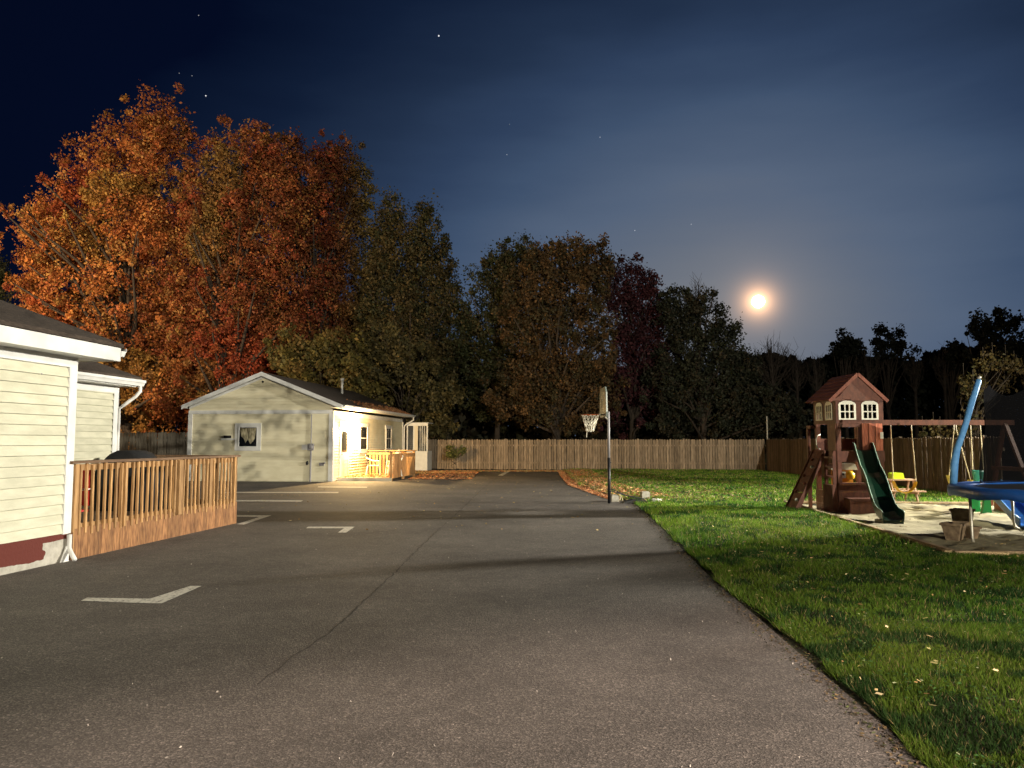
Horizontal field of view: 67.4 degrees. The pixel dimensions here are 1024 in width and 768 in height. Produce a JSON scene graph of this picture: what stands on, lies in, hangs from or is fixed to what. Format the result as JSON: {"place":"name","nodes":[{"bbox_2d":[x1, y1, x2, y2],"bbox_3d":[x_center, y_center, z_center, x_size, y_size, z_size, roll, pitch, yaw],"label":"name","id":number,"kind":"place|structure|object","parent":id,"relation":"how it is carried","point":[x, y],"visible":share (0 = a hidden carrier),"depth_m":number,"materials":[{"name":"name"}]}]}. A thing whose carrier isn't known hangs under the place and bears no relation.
{"place":"outdoors","nodes":[
{"label":"outdoors","id":0,"kind":"place"},
{"bbox_2d":[0,470,927,767],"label":"asphalt driveway","id":1,"kind":"structure","parent":0,"point":[624,600],"depth_m":5.72,"materials":[{"name":"grey asphalt"}]},
{"bbox_2d":[0,300,145,574],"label":"house","id":2,"kind":"structure","parent":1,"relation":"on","point":[60,408],"depth_m":9.66,"materials":[{"name":"beige"}]},
{"bbox_2d":[81,586,199,602],"bbox_3d":[-3.785,2.140,7.824,0.890,0.001,0.892,0,-4,0],"label":"parking line","id":3,"kind":"object","parent":1,"relation":"on","point":[166,597],"visible":1,"depth_m":7.60,"materials":[{"name":"white paint"}]},
{"bbox_2d":[66,455,240,559],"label":"railing","id":4,"kind":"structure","parent":1,"relation":"on","point":[98,531],"depth_m":11.94,"materials":[{"name":"brown wood"}]},
{"bbox_2d":[81,470,90,511],"bbox_3d":[-6.283,1.572,10.753,0.590,0.840,0.484,-2,-5,20],"label":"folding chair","id":5,"kind":"object","parent":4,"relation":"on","point":[89,486],"visible":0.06,"depth_m":10.89,"materials":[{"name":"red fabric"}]},
{"bbox_2d":[94,450,164,510],"bbox_3d":[-6.688,1.681,13.463,1.066,1.030,0.600,0,-4,6],"label":"grill","id":6,"kind":"object","parent":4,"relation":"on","point":[127,454],"visible":0.48,"depth_m":13.18,"materials":[{"name":"grey metal"}]},
{"bbox_2d":[119,431,187,471],"bbox_3d":[-16.967,3.049,33.145,8.189,2.000,0.168,0,-4,6],"label":"fence","id":7,"kind":"object","parent":1,"relation":"on","point":[174,443],"visible":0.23,"depth_m":32.93,"materials":[{"name":"brown wood"}]},
{"bbox_2d":[237,515,270,524],"bbox_3d":[-5.422,2.704,15.321,0.789,0.001,1.861,0,-4,0],"label":"parking line","id":8,"kind":"object","parent":1,"relation":"on","point":[255,519],"visible":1,"depth_m":15.95,"materials":[{"name":"white paint"}]},
{"bbox_2d":[236,500,302,501],"bbox_3d":[-6.555,3.071,20.183,2.186,0.001,0.431,0,-4,3],"label":"parking line","id":9,"kind":"object","parent":1,"relation":"on","point":[274,500],"visible":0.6,"depth_m":20.30,"materials":[{"name":"white paint"}]},
{"bbox_2d":[225,492,337,492],"bbox_3d":[-7.078,3.323,23.531,3.608,0.001,0.524,0,-4,0],"label":"parking line","id":10,"kind":"object","parent":1,"relation":"on","point":[286,492],"visible":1,"depth_m":23.51,"materials":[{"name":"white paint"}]},
{"bbox_2d":[181,372,415,481],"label":"house","id":11,"kind":"structure","parent":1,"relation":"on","point":[268,426],"depth_m":30.50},
{"bbox_2d":[234,423,261,450],"bbox_3d":[-10.464,2.097,30.430,1.070,1.090,0.043,0,-4,6],"label":"window","id":12,"kind":"structure","parent":11,"relation":"in","point":[248,438],"depth_m":30.42,"materials":[{"name":"white glass"}]},
{"bbox_2d":[340,424,347,476],"bbox_3d":[-6.849,2.714,31.463,0.091,2.135,0.930,0,-4,6],"label":"door","id":13,"kind":"structure","parent":11,"relation":"in","point":[344,427],"depth_m":31.47,"materials":[{"name":"beige"}]},
{"bbox_2d":[349,424,349,464],"bbox_3d":[-6.791,2.747,32.073,0.020,2.160,0.030,0,-4,6],"label":"open screen door","id":14,"kind":"structure","parent":11,"relation":"in","point":[349,424],"depth_m":32.07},
{"bbox_2d":[359,423,367,452],"bbox_3d":[-6.608,2.410,34.194,0.043,1.310,1.340,0,-4,6],"label":"window","id":15,"kind":"structure","parent":11,"relation":"in","point":[363,428],"depth_m":34.14,"materials":[{"name":"white glass"}]},
{"bbox_2d":[385,425,391,451],"bbox_3d":[-6.181,2.732,38.460,0.043,1.310,1.240,0,-4,6],"label":"window","id":16,"kind":"structure","parent":11,"relation":"in","point":[388,429],"depth_m":38.40,"materials":[{"name":"white glass"}]},
{"bbox_2d":[307,527,353,531],"bbox_3d":[-3.282,2.574,13.591,0.890,0.001,0.913,0,-4,0],"label":"parking line","id":17,"kind":"object","parent":1,"relation":"on","point":[346,529],"visible":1,"depth_m":13.90,"materials":[{"name":"white paint"}]},
{"bbox_2d":[342,473,392,476],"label":"fallen leaves","id":18,"kind":"object","parent":1,"relation":"on","point":[372,474],"visible":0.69,"depth_m":31.87,"materials":[{"name":"orange plant"}]},
{"bbox_2d":[337,450,416,480],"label":"porch deck","id":19,"kind":"structure","parent":1,"relation":"on","point":[405,465],"depth_m":32.14,"materials":[{"name":"brown wood"}]},
{"bbox_2d":[365,455,379,475],"bbox_3d":[-5.881,3.433,32.422,0.650,0.859,0.570,1,-4,-10],"label":"plastic chair","id":20,"kind":"object","parent":19,"relation":"on","point":[366,458],"visible":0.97,"depth_m":32.19,"materials":[{"name":"white plastic"}]},
{"bbox_2d":[385,455,402,475],"bbox_3d":[-4.887,3.389,31.840,0.650,0.859,0.570,2,-5,-21],"label":"plastic chair","id":21,"kind":"object","parent":19,"relation":"on","point":[388,467],"visible":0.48,"depth_m":31.76,"materials":[{"name":"white plastic"}]},
{"bbox_2d":[258,478,495,683],"bbox_3d":[-1.096,3.043,19.804,0.131,0.001,29.894,0,-4,2],"label":"asphalt crack","id":22,"kind":"object","parent":1,"relation":"on","point":[357,606],"visible":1,"depth_m":6.98,"materials":[{"name":"black asphalt"}]},
{"bbox_2d":[406,423,432,469],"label":"glazed porch","id":23,"kind":"object","parent":1,"relation":"on","point":[417,436],"visible":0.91,"depth_m":41.84,"materials":[{"name":"white glass"}]},
{"bbox_2d":[247,473,608,529],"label":"fallen leaves","id":24,"kind":"object","parent":1,"relation":"on","point":[440,511],"visible":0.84,"depth_m":19.28,"materials":[{"name":"brown plant"}]},
{"bbox_2d":[408,470,478,478],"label":"fallen leaves","id":25,"kind":"object","parent":1,"relation":"on","point":[427,475],"visible":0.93,"depth_m":34.98,"materials":[{"name":"orange plant"}]},
{"bbox_2d":[1,492,898,766],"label":"gravel grit","id":26,"kind":"object","parent":1,"relation":"on","point":[449,638],"visible":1,"depth_m":5.85,"materials":[{"name":"grey gravel"}]},
{"bbox_2d":[446,437,467,469],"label":"shrub","id":27,"kind":"object","parent":1,"relation":"on","point":[451,454],"visible":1,"depth_m":41.81,"materials":[{"name":"green plant"}]},
{"bbox_2d":[415,470,562,474],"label":"fallen leaves","id":28,"kind":"object","parent":1,"relation":"on","point":[425,472],"visible":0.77,"depth_m":39.94,"materials":[{"name":"orange plant"}]},
{"bbox_2d":[581,387,645,502],"bbox_3d":[2.634,1.560,19.641,1.755,2.940,1.120,0,-4,0],"label":"basketball hoop","id":29,"kind":"object","parent":1,"relation":"on","point":[604,412],"visible":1,"depth_m":19.50,"materials":[{"name":"black metal"}]},
{"bbox_2d":[611,495,618,501],"bbox_3d":[2.671,2.980,20.058,0.190,0.170,0.250,0,-4,-6],"label":"concrete block","id":30,"kind":"object","parent":1,"relation":"on","point":[614,498],"depth_m":19.94,"materials":[{"name":"grey concrete"}]},
{"bbox_2d":[604,493,1000,767],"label":"leaf crumbs","id":31,"kind":"object","parent":1,"relation":"on","point":[847,706],"visible":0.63,"depth_m":5.23,"materials":[{"name":"brown plant"}]},
{"bbox_2d":[166,449,766,469],"bbox_3d":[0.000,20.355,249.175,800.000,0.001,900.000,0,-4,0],"label":"ground","id":32,"kind":"structure","parent":0,"point":[551,466],"depth_m":49.38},
{"bbox_2d":[0,254,18,302],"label":"pine tree","id":33,"kind":"object","parent":32,"relation":"on","point":[3,268],"visible":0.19,"depth_m":58.74,"materials":[{"name":"green plant"}]},
{"bbox_2d":[0,82,240,449],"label":"maple tree","id":34,"kind":"object","parent":32,"relation":"on","point":[126,247],"visible":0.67,"depth_m":51.35,"materials":[{"name":"orange plant"}]},
{"bbox_2d":[158,114,332,409],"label":"maple tree","id":35,"kind":"object","parent":32,"relation":"on","point":[235,209],"visible":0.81,"depth_m":50.74,"materials":[{"name":"orange plant"}]},
{"bbox_2d":[250,126,391,385],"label":"maple tree","id":36,"kind":"object","parent":32,"relation":"on","point":[337,232],"visible":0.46,"depth_m":54.12,"materials":[{"name":"orange plant"}]},
{"bbox_2d":[262,322,391,405],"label":"tree","id":37,"kind":"object","parent":32,"relation":"on","point":[314,353],"visible":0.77,"depth_m":45.93,"materials":[{"name":"green plant"}]},
{"bbox_2d":[345,316,467,452],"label":"tree","id":38,"kind":"object","parent":32,"relation":"on","point":[383,350],"visible":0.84,"depth_m":46.99,"materials":[{"name":"green plant"}]},
{"bbox_2d":[351,184,466,439],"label":"ash tree","id":39,"kind":"object","parent":32,"relation":"on","point":[415,306],"visible":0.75,"depth_m":52.97,"materials":[{"name":"green plant"}]},
{"bbox_2d":[51,281,803,462],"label":"undergrowth","id":40,"kind":"object","parent":32,"relation":"on","point":[471,428],"visible":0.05,"depth_m":56.60,"materials":[{"name":"green plant"}]},
{"bbox_2d":[444,229,545,463],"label":"oak tree","id":41,"kind":"object","parent":32,"relation":"on","point":[470,327],"visible":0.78,"depth_m":52.83,"materials":[{"name":"green plant"}]},
{"bbox_2d":[478,230,630,465],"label":"oak tree","id":42,"kind":"object","parent":32,"relation":"on","point":[558,381],"visible":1,"depth_m":49.11,"materials":[{"name":"brown plant"}]},
{"bbox_2d":[405,438,765,469],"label":"fence","id":43,"kind":"object","parent":32,"relation":"on","point":[438,450],"visible":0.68,"depth_m":42.07,"materials":[{"name":"brown wood"}]},
{"bbox_2d":[595,249,688,461],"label":"plum tree","id":44,"kind":"object","parent":32,"relation":"on","point":[641,331],"visible":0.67,"depth_m":53.72,"materials":[{"name":"red plant"}]},
{"bbox_2d":[690,272,716,447],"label":"bare tree","id":45,"kind":"object","parent":32,"relation":"on","point":[697,295],"visible":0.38,"depth_m":52.83,"materials":[{"name":"black plant"}]},
{"bbox_2d":[639,283,813,464],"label":"locust tree","id":46,"kind":"object","parent":32,"relation":"on","point":[730,384],"visible":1,"depth_m":51.54,"materials":[{"name":"green plant"}]},
{"bbox_2d":[740,335,803,387],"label":"bare tree","id":47,"kind":"object","parent":32,"relation":"on","point":[773,365],"visible":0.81,"depth_m":62.11,"materials":[{"name":"black plant"}]},
{"bbox_2d":[783,350,811,402],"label":"bare tree","id":48,"kind":"object","parent":32,"relation":"on","point":[795,384],"visible":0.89,"depth_m":63.14,"materials":[{"name":"black plant"}]},
{"bbox_2d":[804,351,827,392],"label":"bare tree","id":49,"kind":"object","parent":32,"relation":"on","point":[816,375],"visible":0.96,"depth_m":63.16,"materials":[{"name":"black plant"}]},
{"bbox_2d":[827,327,867,438],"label":"skyline tree","id":50,"kind":"object","parent":32,"relation":"on","point":[846,349],"visible":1,"depth_m":64.03,"materials":[{"name":"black plant"}]},
{"bbox_2d":[846,347,883,417],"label":"bare tree","id":51,"kind":"object","parent":32,"relation":"on","point":[867,369],"visible":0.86,"depth_m":63.14,"materials":[{"name":"black plant"}]},
{"bbox_2d":[728,340,1023,439],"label":"wood","id":52,"kind":"object","parent":32,"relation":"on","point":[930,395],"visible":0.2,"depth_m":67.02,"materials":[{"name":"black plant"}]},
{"bbox_2d":[869,322,922,437],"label":"skyline tree","id":53,"kind":"object","parent":32,"relation":"on","point":[897,347],"visible":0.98,"depth_m":65.09,"materials":[{"name":"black plant"}]},
{"bbox_2d":[901,351,928,438],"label":"bare tree","id":54,"kind":"object","parent":32,"relation":"on","point":[914,376],"visible":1,"depth_m":63.02,"materials":[{"name":"black plant"}]},
{"bbox_2d":[926,341,960,436],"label":"bare tree","id":55,"kind":"object","parent":32,"relation":"on","point":[944,380],"visible":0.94,"depth_m":63.13,"materials":[{"name":"black plant"}]},
{"bbox_2d":[933,337,981,436],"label":"skyline tree","id":56,"kind":"object","parent":32,"relation":"on","point":[956,360],"visible":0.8,"depth_m":62.92,"materials":[{"name":"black plant"}]},
{"bbox_2d":[918,345,1023,437],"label":"sapling","id":57,"kind":"object","parent":32,"relation":"on","point":[963,379],"visible":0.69,"depth_m":24.96,"materials":[{"name":"green plant"}]},
{"bbox_2d":[962,305,1023,396],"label":"skyline tree","id":58,"kind":"object","parent":32,"relation":"on","point":[984,331],"visible":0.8,"depth_m":59.99,"materials":[{"name":"black plant"}]},
{"bbox_2d":[1010,327,1023,387],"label":"skyline tree","id":59,"kind":"object","parent":32,"relation":"on","point":[1021,334],"visible":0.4,"depth_m":60.16,"materials":[{"name":"black plant"}]},
{"bbox_2d":[0,0,1023,435],"label":"sky","id":60,"kind":"structure","parent":0,"point":[855,165],"materials":[{"name":"blue"}]},
{"bbox_2d":[752,295,764,307],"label":"moon","id":61,"kind":"object","parent":60,"relation":"in","point":[758,301],"visible":1,"depth_m":847.78,"materials":[{"name":"white"}]},
{"bbox_2d":[561,467,1023,767],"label":"lawn","id":62,"kind":"structure","parent":0,"point":[859,701],"depth_m":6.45,"materials":[{"name":"plant"}]},
{"bbox_2d":[640,491,649,498],"bbox_3d":[3.530,2.945,20.395,0.210,0.190,0.220,0,-4,-6],"label":"concrete block","id":63,"kind":"object","parent":62,"relation":"on","point":[644,494],"depth_m":20.29,"materials":[{"name":"grey concrete"}]},
{"bbox_2d":[558,468,921,501],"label":"fallen leaves","id":64,"kind":"object","parent":62,"relation":"on","point":[657,487],"visible":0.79,"depth_m":26.55,"materials":[{"name":"orange plant"}]},
{"bbox_2d":[766,416,767,437],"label":"pole","id":65,"kind":"object","parent":62,"relation":"on","point":[767,426],"visible":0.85,"depth_m":43.92,"materials":[{"name":"silver metal"}]},
{"bbox_2d":[783,501,819,513],"bbox_3d":[6.564,2.811,17.412,0.120,0.110,2.880,0,-4,5],"label":"landscape timber","id":66,"kind":"object","parent":62,"relation":"on","point":[804,507],"visible":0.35,"depth_m":16.81,"materials":[{"name":"brown wood"}]},
{"bbox_2d":[657,508,1023,767],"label":"clover","id":67,"kind":"object","parent":62,"relation":"on","point":[961,749],"visible":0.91,"depth_m":6.43,"materials":[{"name":"green plant"}]},
{"bbox_2d":[819,511,874,529],"bbox_3d":[6.294,2.594,14.533,0.120,0.110,2.880,0,-4,5],"label":"landscape timber","id":68,"kind":"object","parent":62,"relation":"on","point":[855,522],"visible":0.4,"depth_m":14.10,"materials":[{"name":"brown wood"}]},
{"bbox_2d":[681,513,1021,705],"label":"fallen leaves","id":69,"kind":"object","parent":62,"relation":"on","point":[861,604],"visible":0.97,"depth_m":8.08,"materials":[{"name":"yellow plant"}]},
{"bbox_2d":[803,501,910,503],"bbox_3d":[8.202,2.909,18.712,2.880,0.110,0.120,0,-4,5],"label":"landscape timber","id":70,"kind":"object","parent":62,"relation":"on","point":[814,502],"visible":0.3,"depth_m":18.59,"materials":[{"name":"brown wood"}]},
{"bbox_2d":[766,435,983,492],"bbox_3d":[13.229,2.972,30.335,0.168,1.730,20.559,0,-4,2],"label":"fence","id":71,"kind":"object","parent":62,"relation":"on","point":[932,455],"visible":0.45,"depth_m":24.86,"materials":[{"name":"brown wood"}]},
{"bbox_2d":[887,478,925,500],"bbox_3d":[9.690,2.695,19.199,0.860,0.641,1.000,0,-4,5],"label":"picnic table","id":72,"kind":"object","parent":62,"relation":"on","point":[914,491],"visible":0.51,"depth_m":19.00,"materials":[{"name":"brown wood"}]},
{"bbox_2d":[888,472,904,478],"bbox_3d":[9.625,2.296,19.242,0.310,0.160,0.220,0,-4,0],"label":"toy box","id":73,"kind":"object","parent":72,"relation":"on","point":[896,475],"visible":0.82,"depth_m":19.14,"materials":[{"name":"yellow plastic"}]},
{"bbox_2d":[870,527,954,551],"bbox_3d":[6.025,2.377,11.654,0.120,0.110,2.880,0,-4,5],"label":"landscape timber","id":74,"kind":"object","parent":62,"relation":"on","point":[930,544],"visible":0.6,"depth_m":11.36,"materials":[{"name":"brown wood"}]},
{"bbox_2d":[802,503,1023,550],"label":"play sand","id":75,"kind":"structure","parent":62,"relation":"on","point":[997,530],"depth_m":13.86,"materials":[{"name":"beige sand"}]},
{"bbox_2d":[828,463,857,483],"bbox_3d":[7.375,2.290,17.083,0.590,1.040,0.366,0,-4,0],"label":"toy kitchen","id":76,"kind":"object","parent":75,"relation":"on","point":[848,475],"visible":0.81,"depth_m":17.04,"materials":[{"name":"yellow plastic"}]},
{"bbox_2d":[785,373,993,523],"bbox_3d":[8.847,1.266,16.381,5.114,3.056,3.854,0,-4,-1],"label":"playset","id":77,"kind":"object","parent":75,"relation":"on","point":[873,492],"visible":0.98,"depth_m":16.67,"materials":[{"name":"red wood"}]},
{"bbox_2d":[815,403,822,420],"bbox_3d":[7.005,0.633,17.521,0.018,0.410,0.350,0,-4,-1],"label":"window","id":78,"kind":"structure","parent":77,"relation":"in","point":[820,417],"depth_m":17.48,"materials":[{"name":"white plastic"}]},
{"bbox_2d":[825,402,832,419],"bbox_3d":[7.012,0.595,17.013,0.018,0.410,0.350,0,-4,-1],"label":"window","id":79,"kind":"structure","parent":77,"relation":"in","point":[827,417],"depth_m":17.00,"materials":[{"name":"white plastic"}]},
{"bbox_2d":[838,401,855,419],"bbox_3d":[7.275,0.569,16.675,0.380,0.410,0.018,0,-4,-1],"label":"window","id":80,"kind":"structure","parent":77,"relation":"in","point":[842,402],"depth_m":16.67,"materials":[{"name":"white plastic"}]},
{"bbox_2d":[861,401,878,419],"bbox_3d":[7.770,0.570,16.682,0.370,0.410,0.018,0,-4,-1],"label":"window","id":81,"kind":"structure","parent":77,"relation":"in","point":[871,403],"depth_m":16.67,"materials":[{"name":"white plastic"}]},
{"bbox_2d":[890,425,917,493],"bbox_3d":[8.830,1.695,17.322,0.540,1.538,0.140,0,-4,0],"label":"swing","id":82,"kind":"object","parent":77,"relation":"hanging from","point":[906,492],"visible":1,"depth_m":17.30,"materials":[{"name":"yellow plastic"}]},
{"bbox_2d":[946,425,972,482],"bbox_3d":[10.080,1.660,17.324,0.500,1.468,0.200,0,-4,0],"label":"swing","id":83,"kind":"object","parent":77,"relation":"hanging from","point":[948,478],"visible":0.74,"depth_m":17.32,"materials":[{"name":"silver metal"}]},
{"bbox_2d":[970,425,981,480],"bbox_3d":[10.490,1.586,17.330,0.234,1.320,0.240,3,-6,-38],"label":"bucket swing","id":84,"kind":"object","parent":77,"relation":"hanging from","point":[975,474],"visible":0.62,"depth_m":17.30,"materials":[{"name":"green plastic"}]},
{"bbox_2d":[836,505,1023,548],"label":"fallen leaves","id":85,"kind":"object","parent":75,"relation":"on","point":[944,520],"visible":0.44,"depth_m":14.92,"materials":[{"name":"brown plant"}]},
{"bbox_2d":[939,521,967,540],"bbox_3d":[6.800,2.275,11.812,0.304,0.278,0.304,4,-6,-40],"label":"planter","id":86,"kind":"object","parent":75,"relation":"on","point":[954,531],"visible":0.95,"depth_m":11.74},
{"bbox_2d":[949,508,974,535],"bbox_3d":[7.286,2.240,12.417,0.294,0.438,0.294,4,-6,-41],"label":"planter","id":87,"kind":"object","parent":75,"relation":"on","point":[959,514],"visible":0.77,"depth_m":12.34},
{"bbox_2d":[965,526,981,538],"bbox_3d":[7.160,2.321,11.959,0.194,0.208,0.194,1,-5,-17],"label":"planter","id":88,"kind":"object","parent":75,"relation":"on","point":[976,529],"visible":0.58,"depth_m":11.91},
{"bbox_2d":[947,376,1023,541],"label":"trampoline","id":89,"kind":"object","parent":75,"relation":"on","point":[1001,469],"visible":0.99,"depth_m":13.02,"materials":[{"name":"blue metal"}]},
{"bbox_2d":[972,499,1023,526],"bbox_3d":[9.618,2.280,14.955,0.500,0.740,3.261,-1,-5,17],"label":"toddler slide","id":90,"kind":"object","parent":75,"relation":"on","point":[1003,505],"visible":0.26,"depth_m":14.61,"materials":[{"name":"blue plastic"}]},
{"bbox_2d":[910,501,993,504],"bbox_3d":[11.089,2.889,18.444,2.880,0.110,0.120,0,-4,5],"label":"landscape timber","id":91,"kind":"object","parent":62,"relation":"on","point":[952,503],"visible":0.39,"depth_m":18.46,"materials":[{"name":"brown wood"}]},
{"bbox_2d":[942,550,1008,555],"bbox_3d":[6.143,2.239,10.189,0.762,0.045,0.120,-1,-4,14],"label":"loose board","id":92,"kind":"object","parent":62,"relation":"on","point":[1002,553],"visible":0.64,"depth_m":10.09,"materials":[{"name":"brown wood"}]},
{"bbox_2d":[952,550,1023,554],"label":"landscape timber","id":93,"kind":"object","parent":62,"relation":"on","point":[1019,552],"visible":0.29,"depth_m":10.14,"materials":[{"name":"brown wood"}]},
{"bbox_2d":[994,502,1003,511],"bbox_3d":[10.600,2.649,16.397,0.300,0.220,0.500,0,-4,0],"label":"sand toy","id":94,"kind":"object","parent":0,"point":[996,507],"visible":0.07,"depth_m":16.57,"materials":[{"name":"brown plastic"}]}
]}

